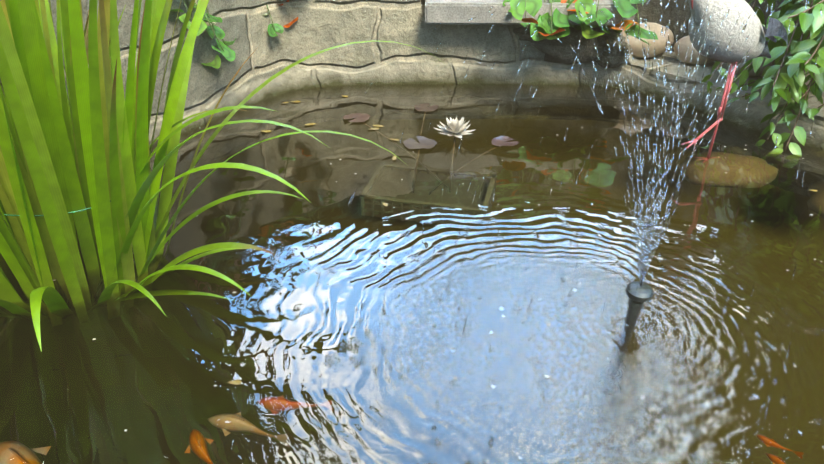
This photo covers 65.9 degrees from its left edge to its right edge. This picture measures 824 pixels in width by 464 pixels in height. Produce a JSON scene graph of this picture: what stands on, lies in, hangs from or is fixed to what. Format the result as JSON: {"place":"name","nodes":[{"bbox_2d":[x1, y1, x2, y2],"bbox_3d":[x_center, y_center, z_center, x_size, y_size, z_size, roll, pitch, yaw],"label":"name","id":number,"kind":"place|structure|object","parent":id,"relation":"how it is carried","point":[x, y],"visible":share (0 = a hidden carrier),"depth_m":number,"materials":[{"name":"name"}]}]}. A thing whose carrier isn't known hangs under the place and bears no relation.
{"place":"outdoors","nodes":[
{"label":"outdoors","id":0,"kind":"place"},
{"bbox_2d":[0,84,823,463],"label":"water surface","id":1,"kind":"object","parent":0,"point":[154,380],"visible":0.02,"depth_m":1.26,"materials":[{"name":"liquid"}]},
{"bbox_2d":[0,0,440,351],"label":"iris plant","id":2,"kind":"object","parent":1,"relation":"in","point":[85,145],"visible":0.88,"depth_m":1.18,"materials":[{"name":"green plant"}]},
{"bbox_2d":[4,200,110,216],"bbox_3d":[-0.781,-0.111,1.288,0.433,0.056,0.253,1,30,1],"label":"string","id":3,"kind":"object","parent":2,"relation":"attached to","point":[43,215],"visible":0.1,"depth_m":1.21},
{"bbox_2d":[343,103,518,148],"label":"water lily pads","id":4,"kind":"object","parent":1,"relation":"on","point":[424,142],"visible":0.92,"depth_m":2.02,"materials":[{"name":"plant"}]},
{"bbox_2d":[53,95,821,430],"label":"fallen leaves","id":5,"kind":"object","parent":1,"relation":"on","point":[389,235],"visible":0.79,"depth_m":1.70,"materials":[{"name":"plant"}]},
{"bbox_2d":[435,117,475,137],"bbox_3d":[0.136,-0.336,2.021,0.139,0.054,0.135,1,30,1],"label":"water lily flower","id":6,"kind":"object","parent":1,"relation":"on","point":[457,126],"visible":1,"depth_m":2.02,"materials":[{"name":"white plant"}]},
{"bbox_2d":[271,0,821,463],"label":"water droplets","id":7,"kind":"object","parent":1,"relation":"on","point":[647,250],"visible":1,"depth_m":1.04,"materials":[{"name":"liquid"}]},
{"bbox_2d":[319,197,802,459],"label":"water bubbles","id":8,"kind":"object","parent":1,"relation":"on","point":[747,307],"visible":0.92,"depth_m":1.21},
{"bbox_2d":[625,281,653,325],"bbox_3d":[0.421,0.265,1.270,0.049,0.388,0.057,1,30,1],"label":"fountain nozzle","id":9,"kind":"object","parent":1,"relation":"on","point":[640,295],"visible":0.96,"depth_m":1.17,"materials":[{"name":"plastic"}]},
{"bbox_2d":[681,0,787,156],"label":"bird statue","id":10,"kind":"object","parent":1,"relation":"on","point":[754,44],"visible":0.83,"depth_m":1.65,"materials":[{"name":"white stone"}]},
{"bbox_2d":[642,0,823,154],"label":"shrub","id":11,"kind":"object","parent":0,"point":[812,24],"depth_m":1.90,"materials":[{"name":"green plant"}]},
{"label":"ground","id":12,"kind":"structure","parent":0,"visible":0},
{"bbox_2d":[0,0,823,149],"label":"pond wall","id":13,"kind":"structure","parent":12,"relation":"on","point":[317,26],"depth_m":2.40,"materials":[{"name":"stone"}]},
{"bbox_2d":[170,0,657,68],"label":"ivy","id":14,"kind":"object","parent":13,"relation":"on","point":[541,25],"depth_m":2.27,"materials":[{"name":"green plant"}]},
{"bbox_2d":[425,0,635,24],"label":"ledge slab","id":15,"kind":"structure","parent":13,"relation":"on","point":[462,12],"depth_m":2.31,"materials":[{"name":"stone"}]},
{"bbox_2d":[513,25,630,67],"bbox_3d":[0.613,-0.737,2.470,0.463,0.185,0.161,5,30,9],"label":"rock","id":16,"kind":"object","parent":13,"relation":"attached to","point":[558,51],"depth_m":2.42,"materials":[{"name":"grey stone"}]},
{"bbox_2d":[623,22,810,87],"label":"rocks","id":17,"kind":"object","parent":13,"relation":"on","point":[659,45],"visible":0.33,"depth_m":2.44,"materials":[{"name":"stone"}]},
{"bbox_2d":[421,0,802,67],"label":"tier wall","id":18,"kind":"structure","parent":12,"relation":"on","point":[652,11],"depth_m":2.58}
]}

